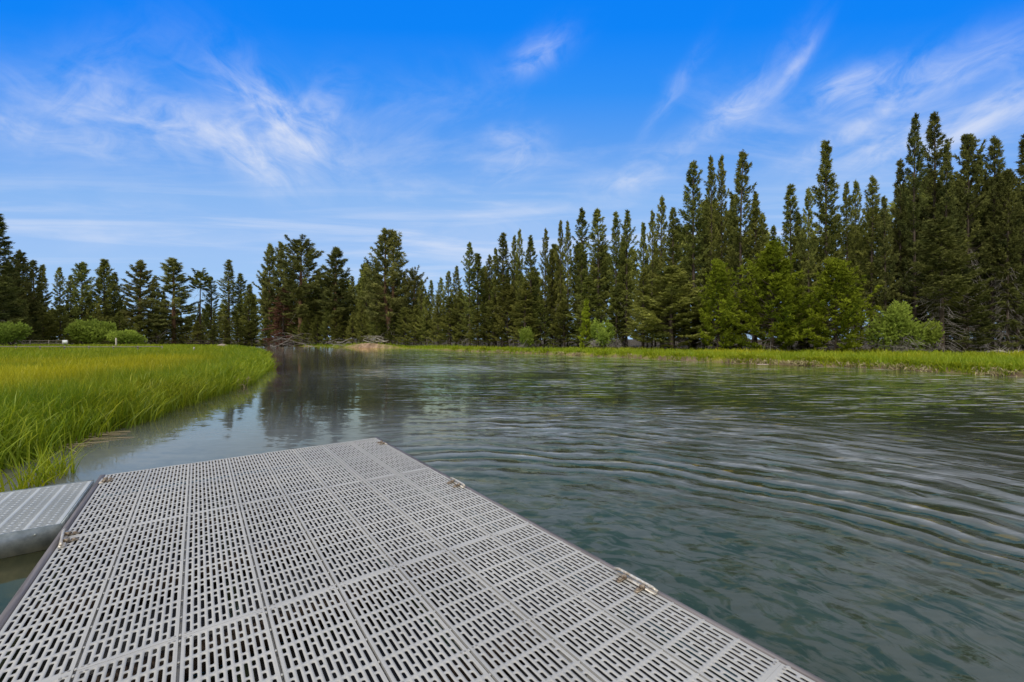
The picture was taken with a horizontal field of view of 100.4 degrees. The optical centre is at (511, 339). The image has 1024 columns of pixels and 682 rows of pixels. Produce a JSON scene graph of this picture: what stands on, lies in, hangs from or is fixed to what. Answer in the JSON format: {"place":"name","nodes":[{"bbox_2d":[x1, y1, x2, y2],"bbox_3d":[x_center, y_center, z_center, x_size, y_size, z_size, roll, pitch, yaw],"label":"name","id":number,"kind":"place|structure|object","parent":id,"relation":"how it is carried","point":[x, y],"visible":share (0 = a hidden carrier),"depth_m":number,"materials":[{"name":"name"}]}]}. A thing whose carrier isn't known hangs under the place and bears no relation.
{"place":"outdoors","nodes":[
{"label":"outdoors","id":0,"kind":"place"},
{"bbox_2d":[0,346,1023,681],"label":"river water","id":1,"kind":"structure","parent":0,"point":[844,524],"depth_m":4.59,"materials":[{"name":"liquid"}]},
{"bbox_2d":[0,444,60,491],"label":"reed clump","id":2,"kind":"object","parent":1,"relation":"on","point":[21,483],"visible":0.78,"depth_m":3.97,"materials":[{"name":"green plant"}]},
{"bbox_2d":[0,479,93,558],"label":"gangway","id":3,"kind":"object","parent":1,"relation":"on","point":[27,539],"visible":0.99,"depth_m":3.08,"materials":[{"name":"metal"}]},
{"bbox_2d":[1,444,94,486],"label":"reed clump","id":4,"kind":"object","parent":1,"relation":"on","point":[46,475],"visible":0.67,"depth_m":4.20,"materials":[{"name":"green plant"}]},
{"bbox_2d":[24,436,97,479],"bbox_3d":[-4.687,1.220,4.384,0.605,0.461,0.652,0,0,0],"label":"reed clump","id":5,"kind":"object","parent":1,"relation":"on","point":[63,467],"visible":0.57,"depth_m":4.40,"materials":[{"name":"green plant"}]},
{"bbox_2d":[0,437,825,681],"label":"floating dock","id":6,"kind":"object","parent":1,"relation":"on","point":[159,615],"visible":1,"depth_m":2.10,"materials":[{"name":"plastic"}]},
{"bbox_2d":[0,0,1023,338],"label":"sky","id":7,"kind":"structure","parent":0,"point":[201,134],"materials":[{"name":"blue"}]},
{"bbox_2d":[12,339,1023,461],"bbox_3d":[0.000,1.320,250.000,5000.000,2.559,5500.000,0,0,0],"label":"ground","id":8,"kind":"structure","parent":0,"point":[635,344],"depth_m":44.52,"materials":[{"name":"soil"}]},
{"bbox_2d":[0,213,32,341],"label":"lodgepole pine","id":9,"kind":"object","parent":8,"relation":"on","point":[8,265],"visible":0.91,"depth_m":62.07,"materials":[{"name":"green plant"}]},
{"bbox_2d":[0,320,33,345],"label":"willow shrub","id":10,"kind":"object","parent":8,"relation":"on","point":[12,333],"visible":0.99,"depth_m":51.58,"materials":[{"name":"green plant"}]},
{"bbox_2d":[8,249,54,332],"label":"lodgepole pine","id":11,"kind":"object","parent":8,"relation":"on","point":[24,271],"visible":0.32,"depth_m":74.41,"materials":[{"name":"green plant"}]},
{"bbox_2d":[27,260,51,343],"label":"lodgepole pine","id":12,"kind":"object","parent":8,"relation":"on","point":[33,269],"visible":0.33,"depth_m":82.79,"materials":[{"name":"green plant"}]},
{"bbox_2d":[41,305,76,343],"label":"lodgepole pine","id":13,"kind":"object","parent":8,"relation":"on","point":[59,310],"visible":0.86,"depth_m":79.25,"materials":[{"name":"green plant"}]},
{"bbox_2d":[49,267,68,341],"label":"lodgepole pine","id":14,"kind":"object","parent":8,"relation":"on","point":[59,299],"visible":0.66,"depth_m":87.34,"materials":[{"name":"green plant"}]},
{"bbox_2d":[61,261,99,343],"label":"lodgepole pine","id":15,"kind":"object","parent":8,"relation":"on","point":[81,271],"visible":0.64,"depth_m":87.84,"materials":[{"name":"green plant"}]},
{"bbox_2d":[64,316,116,344],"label":"willow shrub","id":16,"kind":"object","parent":8,"relation":"on","point":[92,332],"visible":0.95,"depth_m":70.61,"materials":[{"name":"green plant"}]},
{"bbox_2d":[77,258,123,344],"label":"lodgepole pine","id":17,"kind":"object","parent":8,"relation":"on","point":[102,288],"visible":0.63,"depth_m":90.55,"materials":[{"name":"green plant"}]},
{"bbox_2d":[104,329,147,344],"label":"willow shrub","id":18,"kind":"object","parent":8,"relation":"on","point":[127,336],"visible":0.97,"depth_m":69.96,"materials":[{"name":"green plant"}]},
{"bbox_2d":[0,343,280,470],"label":"meadow grass","id":19,"kind":"structure","parent":8,"relation":"on","point":[36,370],"depth_m":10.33,"materials":[{"name":"green plant"}]},
{"bbox_2d":[115,259,171,343],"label":"ponderosa pine","id":20,"kind":"object","parent":8,"relation":"on","point":[138,269],"visible":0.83,"depth_m":92.58,"materials":[{"name":"green plant"}]},
{"bbox_2d":[134,257,204,343],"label":"ponderosa pine","id":21,"kind":"object","parent":8,"relation":"on","point":[179,299],"visible":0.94,"depth_m":94.30,"materials":[{"name":"green plant"}]},
{"bbox_2d":[187,268,210,339],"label":"lodgepole pine","id":22,"kind":"object","parent":8,"relation":"on","point":[195,280],"visible":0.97,"depth_m":97.21,"materials":[{"name":"green plant"}]},
{"bbox_2d":[201,276,221,343],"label":"lodgepole pine","id":23,"kind":"object","parent":8,"relation":"on","point":[211,290],"visible":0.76,"depth_m":100.73,"materials":[{"name":"green plant"}]},
{"bbox_2d":[214,259,238,343],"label":"lodgepole pine","id":24,"kind":"object","parent":8,"relation":"on","point":[227,273],"visible":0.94,"depth_m":98.54,"materials":[{"name":"green plant"}]},
{"bbox_2d":[234,284,260,345],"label":"lodgepole pine","id":25,"kind":"object","parent":8,"relation":"on","point":[248,299],"visible":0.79,"depth_m":97.96,"materials":[{"name":"green plant"}]},
{"bbox_2d":[252,243,283,345],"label":"ponderosa pine","id":26,"kind":"object","parent":8,"relation":"on","point":[268,260],"visible":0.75,"depth_m":96.20,"materials":[{"name":"green plant"}]},
{"bbox_2d":[262,287,297,346],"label":"dead conifer","id":27,"kind":"object","parent":8,"relation":"on","point":[277,322],"visible":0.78,"depth_m":92.38,"materials":[{"name":"brown plant"}]},
{"bbox_2d":[263,234,331,344],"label":"ponderosa pine","id":28,"kind":"object","parent":8,"relation":"on","point":[309,254],"visible":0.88,"depth_m":90.54,"materials":[{"name":"green plant"}]},
{"bbox_2d":[310,246,357,343],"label":"ponderosa pine","id":29,"kind":"object","parent":8,"relation":"on","point":[336,267],"visible":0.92,"depth_m":86.21,"materials":[{"name":"green plant"}]},
{"bbox_2d":[352,228,413,343],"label":"ponderosa pine","id":30,"kind":"object","parent":8,"relation":"on","point":[390,275],"visible":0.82,"depth_m":72.16,"materials":[{"name":"green plant"}]},
{"bbox_2d":[390,307,418,345],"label":"lodgepole pine","id":31,"kind":"object","parent":8,"relation":"on","point":[404,310],"visible":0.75,"depth_m":68.71,"materials":[{"name":"green plant"}]},
{"bbox_2d":[400,305,425,344],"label":"lodgepole pine","id":32,"kind":"object","parent":8,"relation":"on","point":[414,317],"visible":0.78,"depth_m":67.36,"materials":[{"name":"green plant"}]},
{"bbox_2d":[399,265,430,344],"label":"ponderosa pine","id":33,"kind":"object","parent":8,"relation":"on","point":[411,292],"visible":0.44,"depth_m":70.79,"materials":[{"name":"green plant"}]},
{"bbox_2d":[413,295,436,344],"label":"lodgepole pine","id":34,"kind":"object","parent":8,"relation":"on","point":[425,305],"visible":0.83,"depth_m":65.50,"materials":[{"name":"green plant"}]},
{"bbox_2d":[427,294,445,344],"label":"lodgepole pine","id":35,"kind":"object","parent":8,"relation":"on","point":[437,303],"visible":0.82,"depth_m":62.56,"materials":[{"name":"green plant"}]},
{"bbox_2d":[435,296,464,346],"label":"lodgepole pine","id":36,"kind":"object","parent":8,"relation":"on","point":[448,318],"visible":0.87,"depth_m":59.37,"materials":[{"name":"green plant"}]},
{"bbox_2d":[445,288,468,344],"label":"lodgepole pine","id":37,"kind":"object","parent":8,"relation":"on","point":[459,304],"visible":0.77,"depth_m":58.83,"materials":[{"name":"green plant"}]},
{"bbox_2d":[459,242,479,345],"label":"lodgepole pine","id":38,"kind":"object","parent":8,"relation":"on","point":[468,263],"visible":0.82,"depth_m":56.41,"materials":[{"name":"green plant"}]},
{"bbox_2d":[457,253,488,344],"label":"lodgepole pine","id":39,"kind":"object","parent":8,"relation":"on","point":[478,268],"visible":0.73,"depth_m":56.35,"materials":[{"name":"green plant"}]},
{"bbox_2d":[463,310,491,346],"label":"lodgepole pine","id":40,"kind":"object","parent":8,"relation":"on","point":[478,331],"visible":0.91,"depth_m":54.63,"materials":[{"name":"green plant"}]},
{"bbox_2d":[472,297,512,346],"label":"lodgepole pine","id":41,"kind":"object","parent":8,"relation":"on","point":[492,340],"visible":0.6,"depth_m":54.30,"materials":[{"name":"green plant"}]},
{"bbox_2d":[485,248,506,346],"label":"lodgepole pine","id":42,"kind":"object","parent":8,"relation":"on","point":[494,289],"visible":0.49,"depth_m":54.60,"materials":[{"name":"green plant"}]},
{"bbox_2d":[490,232,512,347],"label":"lodgepole pine","id":43,"kind":"object","parent":8,"relation":"on","point":[502,274],"visible":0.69,"depth_m":53.69,"materials":[{"name":"green plant"}]},
{"bbox_2d":[487,283,519,346],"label":"lodgepole pine","id":44,"kind":"object","parent":8,"relation":"on","point":[507,292],"visible":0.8,"depth_m":52.63,"materials":[{"name":"green plant"}]},
{"bbox_2d":[0,170,1022,341],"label":"distant wood","id":45,"kind":"object","parent":8,"relation":"on","point":[634,269],"visible":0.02,"depth_m":72.24,"materials":[{"name":"green plant"}]},
{"bbox_2d":[14,333,1023,351],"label":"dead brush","id":46,"kind":"object","parent":8,"relation":"on","point":[626,343],"visible":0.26,"depth_m":44.83,"materials":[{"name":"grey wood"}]},
{"bbox_2d":[514,228,526,345],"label":"lodgepole pine","id":47,"kind":"object","parent":8,"relation":"on","point":[520,253],"visible":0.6,"depth_m":53.09,"materials":[{"name":"green plant"}]},
{"bbox_2d":[503,281,543,348],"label":"lodgepole pine","id":48,"kind":"object","parent":8,"relation":"on","point":[524,292],"visible":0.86,"depth_m":49.11,"materials":[{"name":"green plant"}]},
{"bbox_2d":[514,235,548,346],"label":"lodgepole pine","id":49,"kind":"object","parent":8,"relation":"on","point":[531,275],"visible":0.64,"depth_m":50.76,"materials":[{"name":"green plant"}]},
{"bbox_2d":[531,296,554,346],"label":"lodgepole pine","id":50,"kind":"object","parent":8,"relation":"on","point":[540,323],"visible":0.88,"depth_m":49.33,"materials":[{"name":"green plant"}]},
{"bbox_2d":[537,228,552,347],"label":"lodgepole pine","id":51,"kind":"object","parent":8,"relation":"on","point":[545,269],"visible":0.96,"depth_m":49.61,"materials":[{"name":"green plant"}]},
{"bbox_2d":[545,248,559,343],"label":"lodgepole pine","id":52,"kind":"object","parent":8,"relation":"on","point":[553,284],"visible":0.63,"depth_m":51.01,"materials":[{"name":"green plant"}]},
{"bbox_2d":[553,220,566,346],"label":"lodgepole pine","id":53,"kind":"object","parent":8,"relation":"on","point":[559,268],"visible":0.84,"depth_m":48.45,"materials":[{"name":"green plant"}]},
{"bbox_2d":[541,301,581,347],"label":"lodgepole pine","id":54,"kind":"object","parent":8,"relation":"on","point":[564,318],"visible":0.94,"depth_m":46.58,"materials":[{"name":"green plant"}]},
{"bbox_2d":[561,220,574,347],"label":"lodgepole pine","id":55,"kind":"object","parent":8,"relation":"on","point":[567,290],"visible":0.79,"depth_m":47.90,"materials":[{"name":"green plant"}]},
{"bbox_2d":[568,207,591,347],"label":"lodgepole pine","id":56,"kind":"object","parent":8,"relation":"on","point":[580,253],"visible":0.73,"depth_m":46.94,"materials":[{"name":"green plant"}]},
{"bbox_2d":[578,298,593,347],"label":"young pine","id":57,"kind":"object","parent":8,"relation":"on","point":[585,313],"visible":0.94,"depth_m":42.57,"materials":[{"name":"green plant"}]},
{"bbox_2d":[565,276,609,348],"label":"lodgepole pine","id":58,"kind":"object","parent":8,"relation":"on","point":[587,283],"visible":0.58,"depth_m":44.24,"materials":[{"name":"green plant"}]},
{"bbox_2d":[582,208,610,320],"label":"lodgepole pine","id":59,"kind":"object","parent":8,"relation":"on","point":[596,229],"visible":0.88,"depth_m":45.84,"materials":[{"name":"green plant"}]},
{"bbox_2d":[585,317,622,349],"bbox_3d":[8.950,-0.522,40.850,3.772,3.452,3.424,0,0,29],"label":"willow shrub","id":60,"kind":"object","parent":8,"relation":"on","point":[601,336],"visible":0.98,"depth_m":40.73,"materials":[{"name":"green plant"}]},
{"bbox_2d":[210,346,1023,391],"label":"bank sedge","id":61,"kind":"object","parent":8,"relation":"on","point":[969,365],"visible":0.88,"depth_m":22.05,"materials":[{"name":"green plant"}]},
{"bbox_2d":[606,211,627,347],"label":"lodgepole pine","id":62,"kind":"object","parent":8,"relation":"on","point":[615,258],"visible":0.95,"depth_m":44.44,"materials":[{"name":"green plant"}]},
{"bbox_2d":[606,290,629,348],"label":"lodgepole pine","id":63,"kind":"object","parent":8,"relation":"on","point":[612,317],"visible":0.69,"depth_m":44.50,"materials":[{"name":"green plant"}]},
{"bbox_2d":[617,210,638,347],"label":"lodgepole pine","id":64,"kind":"object","parent":8,"relation":"on","point":[628,220],"visible":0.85,"depth_m":44.80,"materials":[{"name":"green plant"}]},
{"bbox_2d":[236,349,1023,387],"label":"dead thatch","id":65,"kind":"object","parent":8,"relation":"on","point":[803,362],"visible":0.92,"depth_m":21.18,"materials":[{"name":"beige plant"}]},
{"bbox_2d":[629,222,650,347],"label":"lodgepole pine","id":66,"kind":"object","parent":8,"relation":"on","point":[642,244],"visible":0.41,"depth_m":43.97,"materials":[{"name":"green plant"}]},
{"bbox_2d":[622,267,659,348],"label":"lodgepole pine","id":67,"kind":"object","parent":8,"relation":"on","point":[642,279],"visible":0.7,"depth_m":40.45,"materials":[{"name":"green plant"}]},
{"bbox_2d":[643,210,658,348],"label":"lodgepole pine","id":68,"kind":"object","parent":8,"relation":"on","point":[652,224],"visible":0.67,"depth_m":42.51,"materials":[{"name":"green plant"}]},
{"bbox_2d":[294,341,1023,373],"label":"bank grass","id":69,"kind":"structure","parent":8,"relation":"on","point":[1002,358],"depth_m":25.12,"materials":[{"name":"green plant"}]},
{"bbox_2d":[649,195,669,347],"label":"lodgepole pine","id":70,"kind":"object","parent":8,"relation":"on","point":[662,208],"visible":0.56,"depth_m":41.88,"materials":[{"name":"green plant"}]},
{"bbox_2d":[624,265,716,349],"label":"lodgepole pine","id":71,"kind":"object","parent":8,"relation":"on","point":[671,275],"visible":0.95,"depth_m":38.18,"materials":[{"name":"green plant"}]},
{"bbox_2d":[652,207,695,348],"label":"lodgepole pine","id":72,"kind":"object","parent":8,"relation":"on","point":[673,235],"visible":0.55,"depth_m":40.27,"materials":[{"name":"green plant"}]},
{"bbox_2d":[674,160,709,348],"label":"lodgepole pine","id":73,"kind":"object","parent":8,"relation":"on","point":[691,180],"visible":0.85,"depth_m":40.20,"materials":[{"name":"green plant"}]},
{"bbox_2d":[701,155,722,339],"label":"lodgepole pine","id":74,"kind":"object","parent":8,"relation":"on","point":[709,184],"visible":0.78,"depth_m":40.25,"materials":[{"name":"green plant"}]},
{"bbox_2d":[692,258,750,350],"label":"young pine","id":75,"kind":"object","parent":8,"relation":"on","point":[719,272],"visible":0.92,"depth_m":35.62,"materials":[{"name":"green plant"}]},
{"bbox_2d":[713,154,732,297],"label":"lodgepole pine","id":76,"kind":"object","parent":8,"relation":"on","point":[722,172],"visible":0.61,"depth_m":40.80,"materials":[{"name":"green plant"}]},
{"bbox_2d":[725,149,757,350],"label":"lodgepole pine","id":77,"kind":"object","parent":8,"relation":"on","point":[740,188],"visible":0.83,"depth_m":37.58,"materials":[{"name":"green plant"}]},
{"bbox_2d":[742,190,775,343],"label":"lodgepole pine","id":78,"kind":"object","parent":8,"relation":"on","point":[758,246],"visible":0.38,"depth_m":37.21,"materials":[{"name":"green plant"}]},
{"bbox_2d":[716,237,822,350],"bbox_3d":[20.029,-2.502,33.657,7.782,10.868,6.709,0,0,44],"label":"young pine","id":79,"kind":"object","parent":8,"relation":"on","point":[780,285],"visible":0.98,"depth_m":32.92,"materials":[{"name":"green plant"}]},
{"bbox_2d":[777,184,811,350],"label":"lodgepole pine","id":80,"kind":"object","parent":8,"relation":"on","point":[789,202],"visible":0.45,"depth_m":37.26,"materials":[{"name":"green plant"}]},
{"bbox_2d":[796,186,818,349],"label":"lodgepole pine","id":81,"kind":"object","parent":8,"relation":"on","point":[810,234],"visible":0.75,"depth_m":34.88,"materials":[{"name":"green plant"}]},
{"bbox_2d":[792,140,859,349],"bbox_3d":[25.997,-7.790,35.471,4.377,18.011,4.090,0,0,4],"label":"lodgepole pine","id":82,"kind":"object","parent":8,"relation":"on","point":[827,220],"visible":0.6,"depth_m":35.22,"materials":[{"name":"green plant"}]},
{"bbox_2d":[795,257,882,352],"bbox_3d":[23.784,-1.840,30.814,6.034,8.545,6.027,0,0,16],"label":"young pine","id":83,"kind":"object","parent":8,"relation":"on","point":[833,292],"visible":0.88,"depth_m":30.57,"materials":[{"name":"green plant"}]},
{"bbox_2d":[836,181,860,343],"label":"lodgepole pine","id":84,"kind":"object","parent":8,"relation":"on","point":[847,202],"visible":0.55,"depth_m":35.75,"materials":[{"name":"green plant"}]},
{"bbox_2d":[848,180,866,349],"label":"lodgepole pine","id":85,"kind":"object","parent":8,"relation":"on","point":[855,199],"visible":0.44,"depth_m":36.43,"materials":[{"name":"green plant"}]},
{"bbox_2d":[852,175,886,349],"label":"lodgepole pine","id":86,"kind":"object","parent":8,"relation":"on","point":[868,213],"visible":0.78,"depth_m":34.09,"materials":[{"name":"green plant"}]},
{"bbox_2d":[857,207,898,348],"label":"lodgepole pine","id":87,"kind":"object","parent":8,"relation":"on","point":[864,246],"visible":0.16,"depth_m":37.73,"materials":[{"name":"green plant"}]},
{"bbox_2d":[868,195,904,349],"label":"lodgepole pine","id":88,"kind":"object","parent":8,"relation":"on","point":[885,248],"visible":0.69,"depth_m":32.62,"materials":[{"name":"green plant"}]},
{"bbox_2d":[858,300,932,352],"bbox_3d":[25.961,-0.797,28.946,3.854,3.976,4.027,0,0,0],"label":"willow shrub","id":89,"kind":"object","parent":8,"relation":"on","point":[895,326],"visible":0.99,"depth_m":28.40,"materials":[{"name":"green plant"}]},
{"bbox_2d":[886,158,915,349],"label":"lodgepole pine","id":90,"kind":"object","parent":8,"relation":"on","point":[899,207],"visible":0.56,"depth_m":34.18,"materials":[{"name":"green plant"}]},
{"bbox_2d":[879,189,930,349],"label":"lodgepole pine","id":91,"kind":"object","parent":8,"relation":"on","point":[921,309],"visible":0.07,"depth_m":35.75,"materials":[{"name":"green plant"}]},
{"bbox_2d":[898,113,930,347],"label":"lodgepole pine","id":92,"kind":"object","parent":8,"relation":"on","point":[914,141],"visible":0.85,"depth_m":32.88,"materials":[{"name":"green plant"}]},
{"bbox_2d":[912,318,945,352],"bbox_3d":[28.831,-0.176,29.475,1.604,2.568,2.140,0,0,0],"label":"willow shrub","id":93,"kind":"object","parent":8,"relation":"on","point":[934,335],"visible":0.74,"depth_m":29.01,"materials":[{"name":"green plant"}]},
{"bbox_2d":[911,111,954,348],"bbox_3d":[33.176,-8.440,33.439,3.108,19.281,3.086,0,0,21],"label":"lodgepole pine","id":94,"kind":"object","parent":8,"relation":"on","point":[931,138],"visible":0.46,"depth_m":33.49,"materials":[{"name":"green plant"}]},
{"bbox_2d":[921,138,965,349],"bbox_3d":[33.000,-7.044,32.372,2.634,16.414,2.330,0,0,-19],"label":"lodgepole pine","id":95,"kind":"object","parent":8,"relation":"on","point":[948,186],"visible":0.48,"depth_m":32.22,"materials":[{"name":"green plant"}]},
{"bbox_2d":[896,217,996,352],"bbox_3d":[29.796,-3.517,29.051,4.690,9.889,5.221,0,0,11],"label":"lodgepole pine","id":96,"kind":"object","parent":8,"relation":"on","point":[933,248],"visible":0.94,"depth_m":28.88,"materials":[{"name":"green plant"}]},
{"bbox_2d":[926,278,1009,352],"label":"lodgepole pine","id":97,"kind":"object","parent":8,"relation":"on","point":[975,317],"visible":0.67,"depth_m":29.33,"materials":[{"name":"green plant"}]},
{"bbox_2d":[947,133,1003,350],"bbox_3d":[34.414,-6.896,32.060,3.517,17.148,3.159,0,0,19],"label":"lodgepole pine","id":98,"kind":"object","parent":8,"relation":"on","point":[974,168],"visible":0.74,"depth_m":31.65,"materials":[{"name":"green plant"}]},
{"bbox_2d":[963,153,1000,350],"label":"lodgepole pine","id":99,"kind":"object","parent":8,"relation":"on","point":[981,221],"visible":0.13,"depth_m":32.62,"materials":[{"name":"green plant"}]},
{"bbox_2d":[969,135,1013,350],"bbox_3d":[35.432,-7.009,31.530,2.348,16.394,2.882,0,0,-38],"label":"lodgepole pine","id":100,"kind":"object","parent":8,"relation":"on","point":[997,162],"visible":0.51,"depth_m":31.46,"materials":[{"name":"green plant"}]},
{"bbox_2d":[980,168,1023,351],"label":"lodgepole pine","id":101,"kind":"object","parent":8,"relation":"on","point":[1010,192],"visible":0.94,"depth_m":30.15,"materials":[{"name":"green plant"}]},
{"bbox_2d":[981,264,1023,350],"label":"lodgepole pine","id":102,"kind":"object","parent":8,"relation":"on","point":[1016,295],"visible":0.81,"depth_m":30.14,"materials":[{"name":"green plant"}]},
{"bbox_2d":[989,134,1023,348],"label":"lodgepole pine","id":103,"kind":"object","parent":8,"relation":"on","point":[1020,170],"visible":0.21,"depth_m":31.04,"materials":[{"name":"green plant"}]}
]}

